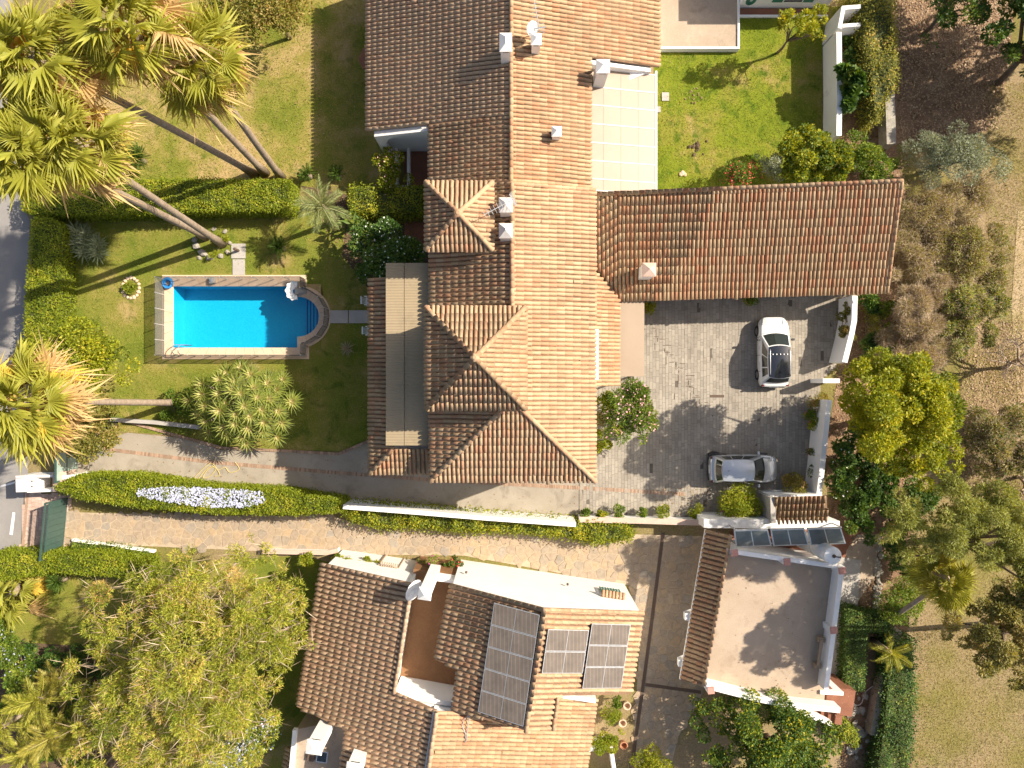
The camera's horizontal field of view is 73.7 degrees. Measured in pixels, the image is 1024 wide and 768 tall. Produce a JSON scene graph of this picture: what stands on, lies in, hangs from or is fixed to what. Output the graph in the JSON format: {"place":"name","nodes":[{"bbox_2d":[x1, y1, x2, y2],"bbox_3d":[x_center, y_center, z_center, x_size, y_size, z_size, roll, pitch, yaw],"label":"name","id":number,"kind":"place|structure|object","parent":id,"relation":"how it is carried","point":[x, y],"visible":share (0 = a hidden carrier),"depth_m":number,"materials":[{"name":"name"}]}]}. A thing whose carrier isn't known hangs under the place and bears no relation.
{"place":"outdoors","nodes":[
{"label":"outdoors","id":0,"kind":"place"},
{"bbox_2d":[0,0,29,549],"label":"road","id":1,"kind":"structure","parent":0,"point":[14,231],"depth_m":40.99,"materials":[{"name":"asphalt"}]},
{"bbox_2d":[0,556,329,767],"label":"neighbour lawn","id":2,"kind":"structure","parent":0,"point":[62,605],"depth_m":40.99,"materials":[{"name":"green plant"}]},
{"bbox_2d":[0,619,38,681],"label":"shrub","id":3,"kind":"object","parent":2,"relation":"on","point":[6,644],"visible":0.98,"depth_m":39.56,"materials":[{"name":"green plant"}]},
{"bbox_2d":[0,563,56,631],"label":"fan palm","id":4,"kind":"object","parent":2,"relation":"on","point":[35,586],"visible":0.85,"depth_m":39.84,"materials":[{"name":"green plant"}]},
{"bbox_2d":[15,639,112,723],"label":"ground shrub","id":5,"kind":"object","parent":2,"relation":"on","point":[29,647],"visible":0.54,"depth_m":40.18,"materials":[{"name":"green plant"}]},
{"bbox_2d":[46,545,161,581],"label":"hedge","id":6,"kind":"object","parent":2,"relation":"on","point":[100,561],"visible":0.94,"depth_m":39.35,"materials":[{"name":"green plant"}]},
{"bbox_2d":[52,532,322,767],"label":"feathery tree","id":7,"kind":"object","parent":2,"relation":"on","point":[165,671],"visible":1,"depth_m":34.37,"materials":[{"name":"green plant"}]},
{"bbox_2d":[31,211,368,450],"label":"pool lawn","id":8,"kind":"structure","parent":0,"point":[321,360],"depth_m":40.99,"materials":[{"name":"green plant"}]},
{"bbox_2d":[20,214,79,352],"bbox_3d":[-27.136,-5.820,40.101,2.634,2.013,8.177,0,90,0],"label":"hedge","id":9,"kind":"object","parent":8,"relation":"on","point":[52,273],"visible":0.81,"depth_m":39.54,"materials":[{"name":"green plant"}]},
{"bbox_2d":[24,315,140,398],"bbox_3d":[-24.320,-1.486,38.803,5.992,4.624,5.501,-28,90,0],"label":"fruit tree","id":10,"kind":"object","parent":8,"relation":"on","point":[99,357],"visible":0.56,"depth_m":37.48,"materials":[{"name":"green plant"}]},
{"bbox_2d":[66,219,109,265],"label":"agave clump","id":11,"kind":"object","parent":8,"relation":"on","point":[86,242],"visible":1,"depth_m":40.33,"materials":[{"name":"plant"}]},
{"bbox_2d":[0,325,175,475],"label":"fan palm","id":12,"kind":"object","parent":8,"relation":"on","point":[54,379],"visible":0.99,"depth_m":28.10,"materials":[{"name":"green plant"}]},
{"bbox_2d":[58,394,125,464],"bbox_3d":[-23.912,2.556,38.980,3.977,4.257,4.079,0,90,0],"label":"fruit tree","id":13,"kind":"object","parent":8,"relation":"on","point":[101,427],"visible":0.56,"depth_m":37.91,"materials":[{"name":"green plant"}]},
{"bbox_2d":[0,64,208,240],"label":"fan palm","id":14,"kind":"object","parent":8,"relation":"on","point":[29,182],"visible":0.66,"depth_m":25.07,"materials":[{"name":"green plant"}]},
{"bbox_2d":[1,75,226,248],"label":"fan palm","id":15,"kind":"object","parent":8,"relation":"on","point":[108,135],"visible":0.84,"depth_m":25.65,"materials":[{"name":"green plant"}]},
{"bbox_2d":[180,356,303,451],"bbox_3d":[-15.349,1.166,38.825,7.306,4.772,5.586,0,90,0],"label":"yucca tree","id":16,"kind":"object","parent":8,"relation":"on","point":[251,404],"visible":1,"depth_m":37.80,"materials":[{"name":"green plant"}]},
{"bbox_2d":[94,0,383,186],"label":"garden lawn","id":17,"kind":"structure","parent":0,"point":[370,172],"depth_m":40.99,"materials":[{"name":"green plant"}]},
{"bbox_2d":[0,0,258,178],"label":"fan palm","id":18,"kind":"object","parent":17,"relation":"on","point":[26,25],"visible":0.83,"depth_m":24.96,"materials":[{"name":"green plant"}]},
{"bbox_2d":[46,0,269,177],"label":"fan palm","id":19,"kind":"object","parent":17,"relation":"on","point":[136,58],"visible":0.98,"depth_m":25.34,"materials":[{"name":"green plant"}]},
{"bbox_2d":[124,0,285,179],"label":"fan palm","id":20,"kind":"object","parent":17,"relation":"on","point":[220,87],"visible":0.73,"depth_m":27.84,"materials":[{"name":"green plant"}]},
{"bbox_2d":[197,0,314,49],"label":"broadleaf tree","id":21,"kind":"object","parent":17,"relation":"on","point":[274,16],"visible":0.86,"depth_m":36.74,"materials":[{"name":"green plant"}]},
{"bbox_2d":[35,0,845,451],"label":"grass","id":22,"kind":"structure","parent":17,"relation":"on","point":[407,224],"depth_m":40.96,"materials":[{"name":"plant"}]},
{"bbox_2d":[77,433,584,514],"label":"driveway","id":23,"kind":"structure","parent":0,"point":[533,499],"depth_m":40.98,"materials":[{"name":"concrete"}]},
{"bbox_2d":[102,447,684,495],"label":"brick edging","id":24,"kind":"object","parent":23,"relation":"on","point":[360,474],"visible":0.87,"depth_m":40.97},
{"bbox_2d":[404,151,428,242],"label":"porch floor","id":25,"kind":"structure","parent":0,"point":[419,167],"depth_m":40.94,"materials":[{"name":"ceramic"}]},
{"bbox_2d":[13,0,1023,767],"bbox_3d":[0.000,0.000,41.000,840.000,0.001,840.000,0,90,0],"label":"ground","id":26,"kind":"structure","parent":0,"point":[689,750],"depth_m":41.00,"materials":[{"name":"soil"}]},
{"bbox_2d":[0,543,67,581],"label":"hedge","id":27,"kind":"object","parent":26,"relation":"on","point":[23,560],"visible":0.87,"depth_m":39.31,"materials":[{"name":"green plant"}]},
{"bbox_2d":[19,492,71,546],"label":"paving blocks","id":28,"kind":"structure","parent":26,"relation":"on","point":[32,526],"depth_m":40.97,"materials":[{"name":"stone"}]},
{"bbox_2d":[38,497,67,560],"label":"barred gate","id":29,"kind":"structure","parent":28,"relation":"on","point":[55,524],"depth_m":39.92,"materials":[{"name":"metal"}]},
{"bbox_2d":[15,469,86,492],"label":"gate pier","id":30,"kind":"structure","parent":26,"relation":"on","point":[34,482],"depth_m":39.73,"materials":[{"name":"paint"}]},
{"bbox_2d":[0,642,118,767],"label":"tree bed","id":31,"kind":"object","parent":26,"relation":"on","point":[107,756],"visible":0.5,"depth_m":40.99,"materials":[{"name":"plant"}]},
{"bbox_2d":[0,672,72,731],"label":"feather palm","id":32,"kind":"object","parent":31,"relation":"on","point":[27,699],"visible":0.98,"depth_m":37.63,"materials":[{"name":"green plant"}]},
{"bbox_2d":[16,704,85,766],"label":"feather palm","id":33,"kind":"object","parent":31,"relation":"on","point":[41,739],"visible":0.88,"depth_m":37.74,"materials":[{"name":"green plant"}]},
{"bbox_2d":[0,664,106,767],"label":"ground shrub","id":34,"kind":"object","parent":31,"relation":"on","point":[10,688],"visible":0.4,"depth_m":39.92,"materials":[{"name":"green plant"}]},
{"bbox_2d":[18,175,300,222],"bbox_3d":[-20.586,-10.823,40.031,16.103,2.155,2.476,0,90,0],"label":"hedge","id":35,"kind":"object","parent":26,"relation":"on","point":[219,197],"visible":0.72,"depth_m":39.42,"materials":[{"name":"green plant"}]},
{"bbox_2d":[53,468,352,516],"bbox_3d":[-17.870,6.513,39.958,17.108,2.296,2.196,5,90,0],"label":"hedge","id":36,"kind":"object","parent":26,"relation":"on","point":[149,490],"visible":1,"depth_m":39.17,"materials":[{"name":"green plant"}]},
{"bbox_2d":[162,275,329,358],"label":"swimming pool","id":37,"kind":"structure","parent":26,"relation":"in","point":[241,317],"depth_m":42.45,"materials":[{"name":"liquid"}]},
{"bbox_2d":[154,276,329,355],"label":"pool fence","id":38,"kind":"object","parent":37,"relation":"on","point":[159,319],"visible":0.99,"depth_m":40.34,"materials":[{"name":"grey"}]},
{"bbox_2d":[302,186,429,286],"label":"house bed","id":39,"kind":"object","parent":26,"relation":"on","point":[345,205],"visible":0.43,"depth_m":40.98,"materials":[{"name":"soil"}]},
{"bbox_2d":[293,174,352,233],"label":"feather palm","id":40,"kind":"object","parent":39,"relation":"on","point":[324,210],"visible":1,"depth_m":37.38,"materials":[{"name":"green plant"}]},
{"bbox_2d":[345,180,425,224],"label":"hedge","id":41,"kind":"object","parent":39,"relation":"on","point":[369,202],"visible":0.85,"depth_m":39.57,"materials":[{"name":"green plant"}]},
{"bbox_2d":[347,215,426,284],"bbox_3d":[-7.014,-7.508,38.870,4.611,4.486,4.081,0,90,0],"label":"white flowering tree","id":42,"kind":"object","parent":39,"relation":"on","point":[368,239],"visible":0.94,"depth_m":37.77,"materials":[{"name":"green plant"}]},
{"bbox_2d":[64,509,703,767],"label":"stone drive","id":43,"kind":"structure","parent":26,"relation":"on","point":[664,717],"depth_m":40.96,"materials":[{"name":"stone"}]},
{"bbox_2d":[630,533,664,767],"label":"drain channel","id":44,"kind":"object","parent":43,"relation":"on","point":[648,644],"visible":1,"depth_m":40.94,"materials":[{"name":"metal"}]},
{"bbox_2d":[370,144,414,195],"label":"flowering shrub","id":45,"kind":"object","parent":26,"relation":"on","point":[391,172],"visible":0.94,"depth_m":38.98,"materials":[{"name":"green plant"}]},
{"bbox_2d":[343,499,575,526],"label":"garden wall","id":46,"kind":"structure","parent":26,"relation":"on","point":[562,520],"depth_m":39.07,"materials":[{"name":"paint"}]},
{"bbox_2d":[340,495,638,548],"bbox_3d":[-1.415,8.110,40.074,17.824,2.102,2.326,3,90,0],"label":"creeper","id":47,"kind":"object","parent":46,"relation":"attached to","point":[601,533],"visible":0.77,"depth_m":39.85,"materials":[{"name":"green plant"}]},
{"bbox_2d":[281,550,644,767],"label":"solar villa","id":48,"kind":"object","parent":26,"relation":"on","point":[392,677],"visible":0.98,"depth_m":36.37,"materials":[{"name":"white tile"}]},
{"bbox_2d":[478,603,539,725],"bbox_3d":[-0.176,14.075,34.376,2.316,0.929,5.605,8,90,0],"label":"solar array","id":49,"kind":"object","parent":48,"relation":"on","point":[505,689],"visible":1,"depth_m":34.32,"materials":[{"name":"glass"}]},
{"bbox_2d":[542,629,588,672],"bbox_3d":[2.701,13.456,34.389,2.126,0.828,2.216,8,90,0],"label":"solar array","id":50,"kind":"object","parent":48,"relation":"on","point":[557,657],"visible":1,"depth_m":34.33,"materials":[{"name":"glass"}]},
{"bbox_2d":[582,623,630,688],"bbox_3d":[4.872,13.981,35.117,2.116,0.825,3.336,8,90,0],"label":"solar array","id":51,"kind":"object","parent":48,"relation":"on","point":[605,662],"visible":1,"depth_m":35.06,"materials":[{"name":"glass"}]},
{"bbox_2d":[364,0,660,484],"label":"house","id":52,"kind":"structure","parent":26,"relation":"on","point":[522,352],"depth_m":34.09,"materials":[{"name":"tile"}]},
{"bbox_2d":[386,263,428,445],"bbox_3d":[-5.304,-1.508,35.013,2.169,0.994,9.242,0,90,0],"label":"terrace canopy","id":53,"kind":"object","parent":52,"relation":"attached to","point":[407,290],"visible":0.85,"depth_m":34.55,"materials":[{"name":"beige fabric"}]},
{"bbox_2d":[619,300,643,375],"bbox_3d":[6.695,-2.607,39.540,1.393,2.920,4.356,0,90,0],"label":"awning","id":54,"kind":"object","parent":52,"relation":"attached to","point":[631,350],"visible":1,"depth_m":38.12,"materials":[{"name":"fabric"}]},
{"bbox_2d":[591,69,656,191],"bbox_3d":[6.025,-13.926,38.992,4.050,4.016,6.866,0,90,0],"label":"terrace cover","id":55,"kind":"object","parent":26,"relation":"on","point":[624,132],"visible":0.8,"depth_m":37.48,"materials":[{"name":"white plastic"}]},
{"bbox_2d":[578,514,699,525],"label":"garden wall","id":56,"kind":"structure","parent":26,"relation":"on","point":[632,519],"depth_m":39.94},
{"bbox_2d":[595,179,903,301],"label":"garage wing","id":57,"kind":"structure","parent":26,"relation":"on","point":[827,238],"depth_m":37.02,"materials":[{"name":"tile"}]},
{"bbox_2d":[677,529,845,712],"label":"flat roof garage","id":58,"kind":"structure","parent":26,"relation":"on","point":[715,647],"depth_m":37.94,"materials":[{"name":"beige concrete"}]},
{"bbox_2d":[688,685,842,767],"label":"citrus tree","id":59,"kind":"object","parent":26,"relation":"on","point":[795,747],"visible":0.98,"depth_m":37.17,"materials":[{"name":"green plant"}]},
{"bbox_2d":[696,512,839,528],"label":"garden wall","id":60,"kind":"structure","parent":26,"relation":"on","point":[710,519],"depth_m":38.80,"materials":[{"name":"paint"}]},
{"bbox_2d":[717,522,845,546],"bbox_3d":[15.164,8.324,38.887,6.368,4.125,1.125,-2,90,0],"label":"solar collector","id":61,"kind":"object","parent":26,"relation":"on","point":[779,536],"visible":0.89,"depth_m":37.15,"materials":[{"name":"glass"}]},
{"bbox_2d":[740,0,831,17],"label":"neighbour house","id":62,"kind":"structure","parent":26,"relation":"on","point":[758,13],"depth_m":40.80,"materials":[{"name":"ceramic"}]},
{"bbox_2d":[755,489,828,524],"bbox_3d":[16.268,7.121,39.643,3.412,2.714,1.759,0,90,0],"label":"tiled lean to","id":63,"kind":"object","parent":26,"relation":"on","point":[783,506],"visible":0.99,"depth_m":38.64,"materials":[{"name":"tile"}]},
{"bbox_2d":[789,673,855,725],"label":"stairs","id":64,"kind":"structure","parent":26,"relation":"on","point":[838,692],"depth_m":39.20,"materials":[{"name":"tile"}]},
{"bbox_2d":[831,557,860,674],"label":"side yard","id":65,"kind":"structure","parent":26,"relation":"on","point":[851,580],"depth_m":40.98,"materials":[{"name":"concrete"}]},
{"bbox_2d":[826,0,917,767],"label":"garden bed","id":66,"kind":"object","parent":26,"relation":"on","point":[866,599],"visible":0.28,"depth_m":40.99,"materials":[{"name":"brown soil"}]},
{"bbox_2d":[823,428,861,499],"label":"shrub","id":67,"kind":"object","parent":66,"relation":"on","point":[842,487],"visible":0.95,"depth_m":39.06,"materials":[{"name":"green plant"}]},
{"bbox_2d":[834,600,896,694],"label":"hedge","id":68,"kind":"object","parent":66,"relation":"on","point":[857,624],"visible":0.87,"depth_m":40.09,"materials":[{"name":"green plant"}]},
{"bbox_2d":[836,0,904,134],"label":"ivy","id":69,"kind":"object","parent":66,"relation":"on","point":[876,39],"visible":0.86,"depth_m":39.20,"materials":[{"name":"green plant"}]},
{"bbox_2d":[841,128,900,179],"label":"bush","id":70,"kind":"object","parent":66,"relation":"on","point":[871,153],"visible":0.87,"depth_m":38.80,"materials":[{"name":"green plant"}]},
{"bbox_2d":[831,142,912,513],"bbox_3d":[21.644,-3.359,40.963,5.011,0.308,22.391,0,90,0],"label":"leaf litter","id":71,"kind":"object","parent":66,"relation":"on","point":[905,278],"visible":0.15,"depth_m":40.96,"materials":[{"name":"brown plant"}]},
{"bbox_2d":[838,417,919,546],"bbox_3d":[21.508,5.493,40.194,4.834,1.840,8.167,0,90,0],"label":"shrub","id":72,"kind":"object","parent":66,"relation":"on","point":[871,496],"visible":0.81,"depth_m":39.85,"materials":[{"name":"green plant"}]},
{"bbox_2d":[878,89,895,148],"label":"garden wall","id":73,"kind":"structure","parent":66,"relation":"on","point":[887,134],"depth_m":40.10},
{"bbox_2d":[860,626,920,767],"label":"hedge","id":74,"kind":"object","parent":66,"relation":"on","point":[890,744],"visible":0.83,"depth_m":39.80,"materials":[{"name":"green plant"}]},
{"bbox_2d":[872,575,926,627],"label":"ball shrub","id":75,"kind":"object","parent":66,"relation":"on","point":[894,601],"visible":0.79,"depth_m":39.16,"materials":[{"name":"green plant"}]},
{"bbox_2d":[837,346,967,494],"bbox_3d":[20.401,1.765,36.279,8.948,9.786,6.535,20,90,0],"label":"yellow green tree","id":76,"kind":"object","parent":66,"relation":"on","point":[903,403],"visible":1,"depth_m":33.09,"materials":[{"name":"green plant"}]},
{"bbox_2d":[879,476,942,578],"bbox_3d":[23.086,8.379,40.127,3.232,2.014,6.022,17,90,0],"label":"ground shrub","id":77,"kind":"object","parent":66,"relation":"on","point":[925,497],"visible":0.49,"depth_m":39.67,"materials":[{"name":"green plant"}]},
{"bbox_2d":[871,262,960,369],"bbox_3d":[23.466,-3.975,39.471,4.529,3.294,6.543,13,90,0],"label":"bare bush","id":78,"kind":"object","parent":66,"relation":"on","point":[913,298],"visible":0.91,"depth_m":38.79,"materials":[{"name":"brown plant"}]},
{"bbox_2d":[886,545,980,621],"bbox_3d":[22.363,11.445,37.484,3.714,7.254,6.303,0,90,0],"label":"fan palm","id":79,"kind":"object","parent":66,"relation":"on","point":[953,598],"visible":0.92,"depth_m":35.19,"materials":[{"name":"green plant"}]},
{"bbox_2d":[894,172,995,284],"bbox_3d":[24.615,-9.684,39.693,5.224,2.879,7.783,39,90,0],"label":"scrub","id":80,"kind":"object","parent":26,"relation":"on","point":[932,223],"visible":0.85,"depth_m":39.07,"materials":[{"name":"brown plant"}]},
{"bbox_2d":[873,470,1023,608],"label":"soft green tree","id":81,"kind":"object","parent":26,"relation":"on","point":[972,518],"visible":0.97,"depth_m":31.00,"materials":[{"name":"green plant"}]},
{"bbox_2d":[899,118,1013,189],"bbox_3d":[25.194,-12.733,38.851,6.635,4.517,3.715,0,90,0],"label":"olive tree","id":82,"kind":"object","parent":26,"relation":"on","point":[933,143],"visible":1,"depth_m":37.84,"materials":[{"name":"green plant"}]},
{"bbox_2d":[926,220,1013,291],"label":"scrub","id":83,"kind":"object","parent":26,"relation":"on","point":[979,251],"visible":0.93,"depth_m":39.12,"materials":[{"name":"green plant"}]},
{"bbox_2d":[933,281,1012,360],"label":"bush","id":84,"kind":"object","parent":26,"relation":"on","point":[978,306],"visible":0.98,"depth_m":39.06,"materials":[{"name":"green plant"}]},
{"bbox_2d":[939,574,1023,692],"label":"dark tree","id":85,"kind":"object","parent":26,"relation":"on","point":[1002,653],"visible":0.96,"depth_m":31.09,"materials":[{"name":"green plant"}]},
{"bbox_2d":[958,319,1023,499],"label":"leaf litter","id":86,"kind":"object","parent":26,"relation":"on","point":[986,387],"visible":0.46,"depth_m":40.97,"materials":[{"name":"brown plant"}]},
{"bbox_2d":[961,401,1023,485],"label":"bush","id":87,"kind":"object","parent":26,"relation":"on","point":[993,436],"visible":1,"depth_m":38.77,"materials":[{"name":"green plant"}]},
{"bbox_2d":[582,295,844,516],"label":"courtyard","id":88,"kind":"structure","parent":0,"point":[799,362],"depth_m":40.98,"materials":[{"name":"stone"}]},
{"bbox_2d":[600,376,659,446],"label":"oleander","id":89,"kind":"object","parent":88,"relation":"on","point":[636,394],"visible":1,"depth_m":38.28,"materials":[{"name":"green plant"}]},
{"bbox_2d":[580,281,854,516],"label":"paving blocks","id":90,"kind":"structure","parent":88,"relation":"attached to","point":[731,399],"depth_m":40.97,"materials":[{"name":"stone"}]},
{"bbox_2d":[707,451,776,487],"bbox_3d":[13.661,5.011,40.165,4.079,1.610,2.120,-1,90,0],"label":"parked car","id":91,"kind":"object","parent":90,"relation":"on","point":[758,467],"visible":1,"depth_m":39.81,"materials":[{"name":"silver metal"}]},
{"bbox_2d":[754,317,794,387],"bbox_3d":[15.447,-1.868,40.090,2.200,1.760,4.179,-1,90,0],"label":"parked car","id":92,"kind":"object","parent":90,"relation":"on","point":[773,369],"visible":1,"depth_m":39.80,"materials":[{"name":"white paint"}]},
{"bbox_2d":[804,399,831,493],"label":"garden wall","id":93,"kind":"structure","parent":90,"relation":"on","point":[818,441],"depth_m":39.61,"materials":[{"name":"paint"}]},
{"bbox_2d":[829,296,857,363],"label":"garden wall","id":94,"kind":"structure","parent":90,"relation":"on","point":[841,349],"depth_m":39.61,"materials":[{"name":"paint"}]},
{"bbox_2d":[715,482,763,517],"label":"round shrub","id":95,"kind":"object","parent":88,"relation":"on","point":[735,506],"visible":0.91,"depth_m":39.47,"materials":[{"name":"green plant"}]},
{"bbox_2d":[654,6,840,188],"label":"back lawn","id":96,"kind":"structure","parent":0,"point":[740,98],"depth_m":40.99,"materials":[{"name":"green plant"}]},
{"bbox_2d":[659,0,739,51],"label":"raised patio","id":97,"kind":"structure","parent":96,"relation":"on","point":[700,25],"depth_m":40.65,"materials":[{"name":"concrete"}]},
{"bbox_2d":[715,158,765,186],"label":"red flowering shrub","id":98,"kind":"object","parent":96,"relation":"on","point":[745,172],"visible":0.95,"depth_m":39.14,"materials":[{"name":"green plant"}]},
{"bbox_2d":[775,2,828,53],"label":"tree","id":99,"kind":"object","parent":96,"relation":"on","point":[784,19],"visible":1,"depth_m":37.37,"materials":[{"name":"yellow plant"}]},
{"bbox_2d":[775,123,859,183],"bbox_3d":[17.022,-12.607,39.226,4.588,3.831,3.687,28,90,0],"label":"bushy tree","id":100,"kind":"object","parent":96,"relation":"on","point":[800,157],"visible":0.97,"depth_m":38.22,"materials":[{"name":"green plant"}]},
{"bbox_2d":[823,32,841,141],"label":"garden wall","id":101,"kind":"structure","parent":96,"relation":"on","point":[832,94],"depth_m":39.78,"materials":[{"name":"paint"}]},
{"bbox_2d":[833,61,869,114],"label":"fig plant","id":102,"kind":"object","parent":96,"relation":"on","point":[854,89],"visible":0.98,"depth_m":38.77,"materials":[{"name":"green plant"}]},
{"bbox_2d":[846,534,876,600],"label":"yard path","id":103,"kind":"structure","parent":0,"point":[857,549],"depth_m":40.98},
{"bbox_2d":[895,0,1013,143],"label":"leafy bank","id":104,"kind":"structure","parent":0,"point":[950,77],"depth_m":40.99,"materials":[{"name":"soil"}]},
{"bbox_2d":[919,0,992,48],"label":"shade tree","id":105,"kind":"object","parent":104,"relation":"on","point":[947,11],"visible":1,"depth_m":37.29,"materials":[{"name":"green plant"}]},
{"bbox_2d":[979,0,1023,85],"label":"shade tree","id":106,"kind":"object","parent":104,"relation":"on","point":[1015,51],"visible":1,"depth_m":36.57,"materials":[{"name":"green plant"}]},
{"bbox_2d":[912,82,1023,767],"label":"dry grass","id":107,"kind":"structure","parent":0,"point":[929,634],"depth_m":40.96,"materials":[{"name":"beige plant"}]},
{"bbox_2d":[1012,211,1023,471],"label":"golf path","id":108,"kind":"structure","parent":0,"point":[1016,312],"depth_m":40.99,"materials":[{"name":"sand"}]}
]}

